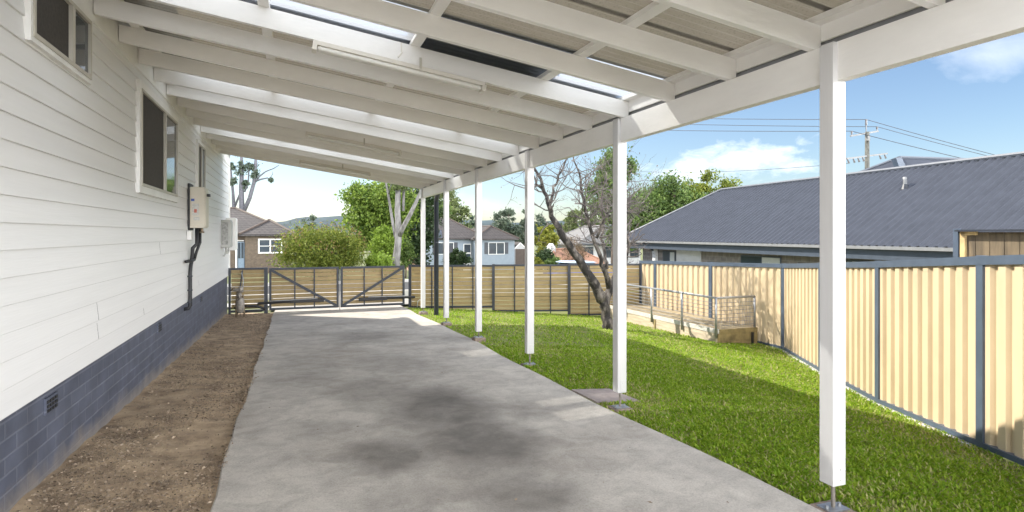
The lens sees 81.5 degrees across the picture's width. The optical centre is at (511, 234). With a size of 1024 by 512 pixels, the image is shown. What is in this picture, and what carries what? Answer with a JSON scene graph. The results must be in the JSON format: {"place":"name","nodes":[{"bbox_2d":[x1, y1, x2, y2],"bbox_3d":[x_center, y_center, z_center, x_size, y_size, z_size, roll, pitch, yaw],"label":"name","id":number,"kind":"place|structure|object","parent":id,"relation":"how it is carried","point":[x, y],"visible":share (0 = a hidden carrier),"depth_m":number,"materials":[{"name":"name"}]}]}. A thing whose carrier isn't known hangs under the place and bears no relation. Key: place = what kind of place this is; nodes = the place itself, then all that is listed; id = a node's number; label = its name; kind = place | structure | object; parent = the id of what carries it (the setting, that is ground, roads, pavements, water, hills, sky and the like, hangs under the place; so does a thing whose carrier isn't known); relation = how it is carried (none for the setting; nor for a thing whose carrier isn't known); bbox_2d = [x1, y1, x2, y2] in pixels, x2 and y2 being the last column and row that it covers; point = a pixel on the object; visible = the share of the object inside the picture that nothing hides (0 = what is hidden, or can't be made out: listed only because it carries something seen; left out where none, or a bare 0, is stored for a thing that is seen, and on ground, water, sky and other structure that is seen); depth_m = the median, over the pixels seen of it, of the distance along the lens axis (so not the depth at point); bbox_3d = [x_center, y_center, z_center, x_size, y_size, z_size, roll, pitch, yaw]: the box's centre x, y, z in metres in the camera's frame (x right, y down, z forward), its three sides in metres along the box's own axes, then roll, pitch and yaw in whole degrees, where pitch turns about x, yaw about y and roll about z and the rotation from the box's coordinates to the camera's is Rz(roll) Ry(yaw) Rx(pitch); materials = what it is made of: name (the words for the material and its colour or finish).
{"place":"outdoors","nodes":[
{"label":"outdoors","id":0,"kind":"place"},
{"bbox_2d":[230,207,295,273],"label":"brick house","id":1,"kind":"structure","parent":0,"point":[255,240],"depth_m":42.76,"materials":[{"name":"brown brick"}]},
{"bbox_2d":[237,242,243,267],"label":"door","id":2,"kind":"structure","parent":1,"relation":"in","point":[240,251],"depth_m":43.08,"materials":[{"name":"white glass"}]},
{"bbox_2d":[258,239,281,252],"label":"window","id":3,"kind":"structure","parent":1,"relation":"in","point":[263,244],"depth_m":42.55,"materials":[{"name":"white glass"}]},
{"bbox_2d":[268,294,407,309],"bbox_3d":[-4.969,1.930,17.308,3.800,0.116,4.080,0,0,-20],"label":"verge crossover","id":4,"kind":"object","parent":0,"point":[406,300],"visible":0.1,"depth_m":16.24,"materials":[{"name":"concrete"}]},
{"bbox_2d":[227,280,567,294],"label":"road","id":5,"kind":"structure","parent":0,"point":[406,285],"depth_m":24.46,"materials":[{"name":"grey asphalt"}]},
{"bbox_2d":[227,276,638,300],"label":"kerb","id":6,"kind":"structure","parent":5,"relation":"on","point":[406,291],"depth_m":21.31,"materials":[{"name":"concrete"}]},
{"bbox_2d":[227,238,642,313],"bbox_3d":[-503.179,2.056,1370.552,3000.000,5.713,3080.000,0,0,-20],"label":"ground","id":7,"kind":"structure","parent":0,"point":[406,305],"depth_m":30.95,"materials":[{"name":"green plant"}]},
{"bbox_2d":[0,0,229,511],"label":"weatherboard house","id":8,"kind":"structure","parent":7,"relation":"on","point":[109,151],"depth_m":4.35,"materials":[{"name":"paint"}]},
{"bbox_2d":[22,0,91,84],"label":"window","id":9,"kind":"structure","parent":8,"relation":"in","point":[61,29],"depth_m":3.86,"materials":[{"name":"beige metal"}]},
{"bbox_2d":[135,79,177,202],"bbox_3d":[-3.961,-0.953,6.699,0.051,1.095,2.045,0,0,-20],"label":"window","id":10,"kind":"structure","parent":8,"relation":"in","point":[156,125],"depth_m":6.44,"materials":[{"name":"beige metal"}]},
{"bbox_2d":[184,183,210,310],"bbox_3d":[-4.541,0.182,8.524,0.339,1.825,0.704,0,0,-20],"label":"electrical box","id":11,"kind":"object","parent":8,"relation":"attached to","point":[198,209],"visible":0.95,"depth_m":8.54,"materials":[{"name":"beige plastic"}]},
{"bbox_2d":[195,139,205,187],"bbox_3d":[-5.035,-0.965,9.625,0.051,1.030,0.859,0,0,-20],"label":"window","id":12,"kind":"structure","parent":8,"relation":"in","point":[200,166],"depth_m":9.58,"materials":[{"name":"beige metal"}]},
{"bbox_2d":[221,220,232,256],"bbox_3d":[-6.062,0.090,12.646,0.184,0.780,0.454,0,0,-20],"label":"meter box","id":13,"kind":"object","parent":8,"relation":"attached to","point":[226,234],"visible":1,"depth_m":12.44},
{"bbox_2d":[230,221,232,245],"bbox_3d":[-5.980,-0.010,12.678,0.010,0.520,0.410,0,0,-20],"label":"door","id":14,"kind":"structure","parent":13,"relation":"in","point":[231,223],"depth_m":12.62,"materials":[{"name":"white"}]},
{"bbox_2d":[226,218,237,249],"bbox_3d":[-6.406,-0.005,13.600,0.193,0.730,0.550,0,0,-20],"label":"window frame","id":15,"kind":"object","parent":8,"relation":"attached to","point":[235,234],"visible":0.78,"depth_m":13.38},
{"bbox_2d":[235,219,237,248],"bbox_3d":[-6.320,-0.005,13.632,0.010,0.690,0.510,0,0,-20],"label":"door","id":16,"kind":"structure","parent":15,"relation":"in","point":[236,220],"depth_m":13.62,"materials":[{"name":"white wood"}]},
{"bbox_2d":[9,313,272,511],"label":"soil bed","id":17,"kind":"object","parent":7,"relation":"on","point":[175,401],"visible":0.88,"depth_m":4.55,"materials":[{"name":"brown soil"}]},
{"bbox_2d":[230,272,244,316],"bbox_3d":[-6.069,1.362,13.144,0.273,1.019,0.396,0,0,-36],"label":"gas meter","id":18,"kind":"object","parent":17,"relation":"on","point":[239,305],"visible":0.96,"depth_m":13.04,"materials":[{"name":"grey metal"}]},
{"bbox_2d":[228,267,267,313],"bbox_3d":[-6.146,1.365,13.845,0.845,1.170,0.230,0,0,-20],"label":"slat fence","id":19,"kind":"object","parent":7,"relation":"on","point":[253,280],"visible":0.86,"depth_m":13.92,"materials":[{"name":"beige paint"}]},
{"bbox_2d":[257,267,338,309],"bbox_3d":[-5.097,1.300,14.239,1.836,1.000,0.194,0,0,-20],"label":"gate leaf","id":20,"kind":"object","parent":19,"relation":"attached to","point":[309,290],"visible":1,"depth_m":14.31,"materials":[{"name":"beige paint"}]},
{"bbox_2d":[339,269,339,309],"bbox_3d":[-4.227,1.380,14.597,0.020,1.040,0.020,0,0,-43],"label":"drop bolt","id":21,"kind":"object","parent":20,"relation":"attached to","point":[339,289],"visible":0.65,"depth_m":14.59,"materials":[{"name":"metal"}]},
{"bbox_2d":[230,157,278,210],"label":"bare gum","id":22,"kind":"object","parent":7,"relation":"on","point":[243,183],"visible":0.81,"depth_m":57.87,"materials":[{"name":"grey plant"}]},
{"bbox_2d":[301,214,316,230],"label":"distant tree","id":23,"kind":"object","parent":7,"relation":"on","point":[313,217],"visible":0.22,"depth_m":109.64,"materials":[{"name":"green plant"}]},
{"bbox_2d":[258,219,372,278],"bbox_3d":[-10.386,0.808,32.014,6.010,3.537,5.592,0,0,-20],"label":"round shrub","id":24,"kind":"object","parent":7,"relation":"on","point":[310,248],"visible":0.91,"depth_m":30.96,"materials":[{"name":"green plant"}]},
{"bbox_2d":[364,250,394,274],"bbox_3d":[-7.312,1.653,32.950,1.820,1.679,2.509,0,0,-20],"label":"shrub","id":25,"kind":"object","parent":7,"relation":"on","point":[379,259],"visible":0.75,"depth_m":32.60,"materials":[{"name":"green plant"}]},
{"bbox_2d":[332,179,428,255],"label":"leafy tree","id":26,"kind":"object","parent":7,"relation":"on","point":[368,209],"visible":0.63,"depth_m":40.45,"materials":[{"name":"green plant"}]},
{"bbox_2d":[367,223,405,257],"bbox_3d":[-7.619,1.035,35.985,2.421,3.485,2.319,0,0,-20],"label":"lime shrub","id":27,"kind":"object","parent":7,"relation":"on","point":[380,241],"visible":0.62,"depth_m":35.49,"materials":[{"name":"green plant"}]},
{"bbox_2d":[400,237,417,277],"bbox_3d":[-6.714,1.547,37.959,1.541,2.746,1.384,0,0,8],"label":"green shrub","id":28,"kind":"object","parent":7,"relation":"on","point":[407,254],"visible":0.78,"depth_m":37.68,"materials":[{"name":"green plant"}]},
{"bbox_2d":[385,183,458,278],"bbox_3d":[-5.862,-3.062,33.934,6.129,11.509,3.437,0,0,7],"label":"gum tree","id":29,"kind":"object","parent":7,"relation":"on","point":[398,228],"visible":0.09,"depth_m":33.85,"materials":[{"name":"grey plant"}]},
{"bbox_2d":[402,187,442,264],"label":"dark tree","id":30,"kind":"object","parent":7,"relation":"on","point":[429,232],"visible":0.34,"depth_m":48.92,"materials":[{"name":"green plant"}]},
{"bbox_2d":[432,197,454,217],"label":"gum canopy tree","id":31,"kind":"object","parent":7,"relation":"on","point":[450,208],"visible":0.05,"depth_m":74.31,"materials":[{"name":"green plant"}]},
{"bbox_2d":[442,247,473,264],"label":"dark shrub","id":32,"kind":"object","parent":7,"relation":"on","point":[457,256],"visible":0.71,"depth_m":51.33,"materials":[{"name":"green plant"}]},
{"bbox_2d":[449,190,473,228],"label":"gum canopy tree","id":33,"kind":"object","parent":7,"relation":"on","point":[461,211],"visible":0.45,"depth_m":77.22,"materials":[{"name":"green plant"}]},
{"bbox_2d":[466,215,474,228],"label":"distant tree","id":34,"kind":"object","parent":7,"relation":"on","point":[472,221],"visible":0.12,"depth_m":89.75,"materials":[{"name":"green plant"}]},
{"bbox_2d":[425,217,519,269],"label":"board house","id":35,"kind":"structure","parent":7,"relation":"on","point":[498,246],"depth_m":63.34,"materials":[{"name":"wood"}]},
{"bbox_2d":[439,242,453,254],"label":"window","id":36,"kind":"structure","parent":35,"relation":"in","point":[451,244],"depth_m":62.73,"materials":[{"name":"white glass"}]},
{"bbox_2d":[463,244,470,264],"bbox_3d":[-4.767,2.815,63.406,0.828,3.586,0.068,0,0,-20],"label":"door","id":37,"kind":"structure","parent":35,"relation":"in","point":[466,247],"depth_m":63.38,"materials":[{"name":"white glass"}]},
{"bbox_2d":[488,242,504,254],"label":"window","id":38,"kind":"structure","parent":35,"relation":"in","point":[498,247],"depth_m":63.26,"materials":[{"name":"white glass"}]},
{"bbox_2d":[490,208,524,241],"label":"tree","id":39,"kind":"object","parent":7,"relation":"on","point":[505,224],"visible":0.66,"depth_m":85.01,"materials":[{"name":"green plant"}]},
{"bbox_2d":[515,242,524,263],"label":"garage shed","id":40,"kind":"structure","parent":7,"relation":"on","point":[519,252],"depth_m":66.34,"materials":[{"name":"white paint"}]},
{"bbox_2d":[515,249,524,263],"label":"garage door","id":41,"kind":"structure","parent":40,"relation":"in","point":[519,253],"depth_m":66.32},
{"bbox_2d":[515,208,524,245],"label":"pine tree","id":42,"kind":"object","parent":7,"relation":"on","point":[522,235],"visible":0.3,"depth_m":91.34,"materials":[{"name":"green plant"}]},
{"bbox_2d":[408,263,640,315],"bbox_3d":[0.374,1.490,15.337,6.040,1.490,0.137,0,0,-3],"label":"slat fence","id":43,"kind":"object","parent":7,"relation":"on","point":[550,274],"visible":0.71,"depth_m":15.36,"materials":[{"name":"beige paint"}]},
{"bbox_2d":[341,266,414,306],"bbox_3d":[-3.339,1.300,14.884,1.820,1.000,0.194,0,0,-20],"label":"gate leaf","id":44,"kind":"object","parent":43,"relation":"attached to","point":[375,278],"visible":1,"depth_m":14.88,"materials":[{"name":"beige paint"}]},
{"bbox_2d":[534,257,544,263],"bbox_3d":[1.587,1.787,35.977,0.907,0.894,0.874,0,0,-20],"label":"shrub","id":45,"kind":"object","parent":7,"relation":"on","point":[537,260],"visible":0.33,"depth_m":35.89,"materials":[{"name":"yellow plant"}]},
{"bbox_2d":[534,213,550,250],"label":"pine tree","id":46,"kind":"object","parent":7,"relation":"on","point":[540,218],"visible":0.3,"depth_m":83.25,"materials":[{"name":"green plant"}]},
{"bbox_2d":[534,247,553,261],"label":"dark shrub","id":47,"kind":"object","parent":7,"relation":"on","point":[544,254],"visible":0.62,"depth_m":45.80,"materials":[{"name":"green plant"}]},
{"bbox_2d":[534,223,560,254],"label":"round tree","id":48,"kind":"object","parent":7,"relation":"on","point":[548,235],"visible":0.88,"depth_m":51.56,"materials":[{"name":"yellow plant"}]},
{"bbox_2d":[544,255,560,263],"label":"shrub","id":49,"kind":"object","parent":7,"relation":"on","point":[552,260],"visible":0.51,"depth_m":41.74,"materials":[{"name":"green plant"}]},
{"bbox_2d":[561,207,586,232],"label":"distant tree","id":50,"kind":"object","parent":7,"relation":"on","point":[571,223],"visible":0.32,"depth_m":69.35,"materials":[{"name":"green plant"}]},
{"bbox_2d":[560,234,593,259],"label":"bare shrub","id":51,"kind":"object","parent":7,"relation":"on","point":[579,248],"visible":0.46,"depth_m":47.89,"materials":[{"name":"brown plant"}]},
{"bbox_2d":[547,243,608,263],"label":"tiled outbuilding","id":52,"kind":"structure","parent":7,"relation":"on","point":[557,252],"depth_m":49.21,"materials":[{"name":"tile"}]},
{"bbox_2d":[556,260,612,272],"bbox_3d":[4.181,2.380,36.009,4.387,1.560,1.740,0,0,-20],"label":"parked car","id":53,"kind":"object","parent":7,"relation":"on","point":[572,262],"visible":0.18,"depth_m":35.45,"materials":[{"name":"white paint"}]},
{"bbox_2d":[577,195,604,225],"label":"distant tree","id":54,"kind":"object","parent":7,"relation":"on","point":[591,220],"visible":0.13,"depth_m":74.71,"materials":[{"name":"green plant"}]},
{"bbox_2d":[554,225,639,268],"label":"rendered house","id":55,"kind":"structure","parent":7,"relation":"on","point":[575,232],"depth_m":62.67,"materials":[{"name":"paint"}]},
{"bbox_2d":[581,247,592,254],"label":"window","id":56,"kind":"structure","parent":55,"relation":"in","point":[591,250],"depth_m":61.06,"materials":[{"name":"grey glass"}]},
{"bbox_2d":[605,247,610,257],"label":"window","id":57,"kind":"structure","parent":55,"relation":"in","point":[608,251],"depth_m":61.79,"materials":[{"name":"grey glass"}]},
{"bbox_2d":[630,248,638,257],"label":"window","id":58,"kind":"structure","parent":55,"relation":"in","point":[631,254],"depth_m":62.85,"materials":[{"name":"grey glass"}]},
{"bbox_2d":[582,144,641,268],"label":"tall tree","id":59,"kind":"object","parent":7,"relation":"on","point":[608,168],"visible":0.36,"depth_m":45.35,"materials":[{"name":"green plant"}]},
{"bbox_2d":[627,190,665,250],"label":"leafy tree","id":60,"kind":"object","parent":7,"relation":"on","point":[654,199],"visible":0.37,"depth_m":56.52,"materials":[{"name":"green plant"}]},
{"bbox_2d":[631,168,708,217],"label":"leafy tree","id":61,"kind":"object","parent":7,"relation":"on","point":[673,193],"visible":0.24,"depth_m":58.62,"materials":[{"name":"green plant"}]},
{"bbox_2d":[677,168,742,200],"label":"leafy tree","id":62,"kind":"object","parent":7,"relation":"on","point":[707,176],"visible":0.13,"depth_m":63.04,"materials":[{"name":"green plant"}]},
{"bbox_2d":[626,151,1023,263],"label":"neighbour house","id":63,"kind":"structure","parent":7,"relation":"on","point":[907,207],"depth_m":16.47,"materials":[{"name":"metal"}]},
{"bbox_2d":[663,251,675,260],"bbox_3d":[6.341,1.560,24.028,0.033,1.760,0.990,0,0,-16],"label":"window","id":64,"kind":"structure","parent":63,"relation":"in","point":[667,255],"depth_m":23.98,"materials":[{"name":"grey glass"}]},
{"bbox_2d":[741,255,780,263],"bbox_3d":[7.809,1.210,18.736,0.033,1.060,1.893,0,0,-16],"label":"window","id":65,"kind":"structure","parent":63,"relation":"in","point":[744,258],"depth_m":18.73,"materials":[{"name":"grey glass"}]},
{"bbox_2d":[846,260,866,261],"bbox_3d":[8.792,1.150,15.191,0.033,0.980,0.752,0,0,-16],"label":"window","id":66,"kind":"structure","parent":63,"relation":"in","point":[846,260],"depth_m":15.19,"materials":[{"name":"black glass"}]},
{"bbox_2d":[953,229,1023,256],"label":"timber screen","id":67,"kind":"object","parent":63,"relation":"attached to","point":[986,242],"visible":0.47,"depth_m":7.25,"materials":[{"name":"beige wood"}]},
{"bbox_2d":[639,255,1023,465],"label":"metal fence","id":68,"kind":"object","parent":7,"relation":"on","point":[937,343],"visible":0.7,"depth_m":6.32,"materials":[{"name":"beige metal"}]},
{"bbox_2d":[846,119,887,168],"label":"utility pole","id":69,"kind":"object","parent":7,"relation":"on","point":[867,152],"visible":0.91,"depth_m":41.87,"materials":[{"name":"paint"}]},
{"bbox_2d":[668,130,819,131],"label":"power cable","id":70,"kind":"object","parent":69,"relation":"attached to","point":[756,131],"visible":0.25,"depth_m":45.59,"materials":[{"name":"black rubber"}]},
{"bbox_2d":[640,163,847,171],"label":"power cable","id":71,"kind":"object","parent":69,"relation":"attached to","point":[762,169],"visible":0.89,"depth_m":48.80,"materials":[{"name":"black rubber"}]},
{"bbox_2d":[690,124,876,126],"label":"power cable","id":72,"kind":"object","parent":69,"relation":"attached to","point":[765,125],"visible":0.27,"depth_m":50.22,"materials":[{"name":"black rubber"}]},
{"bbox_2d":[712,118,864,119],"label":"power cable","id":73,"kind":"object","parent":69,"relation":"attached to","point":[808,119],"visible":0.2,"depth_m":45.78,"materials":[{"name":"black rubber"}]},
{"bbox_2d":[853,131,959,157],"bbox_3d":[30.283,-4.785,38.446,14.687,4.651,0.040,0,0,19],"label":"power cable","id":74,"kind":"object","parent":69,"relation":"attached to","point":[907,145],"visible":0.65,"depth_m":39.81,"materials":[{"name":"black rubber"}]},
{"bbox_2d":[867,119,993,154],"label":"power cable","id":75,"kind":"object","parent":69,"relation":"attached to","point":[932,138],"visible":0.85,"depth_m":41.43,"materials":[{"name":"black rubber"}]},
{"bbox_2d":[877,126,986,155],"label":"power cable","id":76,"kind":"object","parent":69,"relation":"attached to","point":[931,141],"visible":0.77,"depth_m":43.29,"materials":[{"name":"black rubber"}]},
{"bbox_2d":[277,216,628,235],"bbox_3d":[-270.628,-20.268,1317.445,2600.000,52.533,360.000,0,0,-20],"label":"hills","id":77,"kind":"structure","parent":0,"point":[318,220],"depth_m":1226.72,"materials":[{"name":"green plant"}]},
{"bbox_2d":[210,305,822,511],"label":"driveway","id":78,"kind":"structure","parent":0,"point":[378,378],"depth_m":4.44,"materials":[{"name":"concrete"}]},
{"bbox_2d":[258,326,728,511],"bbox_3d":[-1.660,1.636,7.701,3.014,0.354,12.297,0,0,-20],"label":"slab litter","id":79,"kind":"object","parent":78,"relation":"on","point":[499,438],"visible":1,"depth_m":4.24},
{"bbox_2d":[94,0,1023,511],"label":"carport","id":80,"kind":"object","parent":78,"relation":"on","point":[262,82],"visible":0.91,"depth_m":4.57,"materials":[{"name":"white paint"}]},
{"bbox_2d":[299,160,370,176],"bbox_3d":[-3.459,-1.292,11.650,1.347,0.274,0.098,0,0,-20],"label":"batten light","id":81,"kind":"object","parent":80,"relation":"attached to","point":[334,167],"visible":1,"depth_m":11.62,"materials":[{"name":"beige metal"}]},
{"bbox_2d":[305,131,401,155],"bbox_3d":[-2.241,-1.286,8.460,1.329,0.272,0.098,0,0,-20],"label":"batten light","id":82,"kind":"object","parent":80,"relation":"attached to","point":[398,152],"visible":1,"depth_m":8.42,"materials":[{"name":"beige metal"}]},
{"bbox_2d":[312,39,486,93],"bbox_3d":[-0.847,-1.289,4.606,1.335,0.272,0.098,0,0,-20],"label":"batten light","id":83,"kind":"object","parent":80,"relation":"attached to","point":[420,70],"visible":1,"depth_m":4.56,"materials":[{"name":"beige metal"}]},
{"bbox_2d":[230,32,1023,224],"label":"sky","id":84,"kind":"structure","parent":0,"point":[972,97],"materials":[{"name":"blue"}]},
{"bbox_2d":[407,307,1023,511],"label":"lawn","id":85,"kind":"structure","parent":0,"point":[558,344],"depth_m":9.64,"materials":[{"name":"plant"}]},
{"bbox_2d":[501,141,664,329],"bbox_3d":[1.579,-0.250,12.133,4.157,4.586,2.950,0,0,-20],"label":"bare tree","id":86,"kind":"object","parent":85,"relation":"on","point":[602,297],"visible":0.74,"depth_m":12.24,"materials":[{"name":"brown plant"}]},
{"bbox_2d":[571,388,639,403],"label":"paving slab","id":87,"kind":"structure","parent":85,"relation":"on","point":[597,396],"depth_m":5.80,"materials":[{"name":"concrete"}]},
{"bbox_2d":[610,284,757,343],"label":"raised ramp","id":88,"kind":"structure","parent":85,"relation":"on","point":[694,325],"depth_m":12.09,"materials":[{"name":"beige concrete"}]}
]}

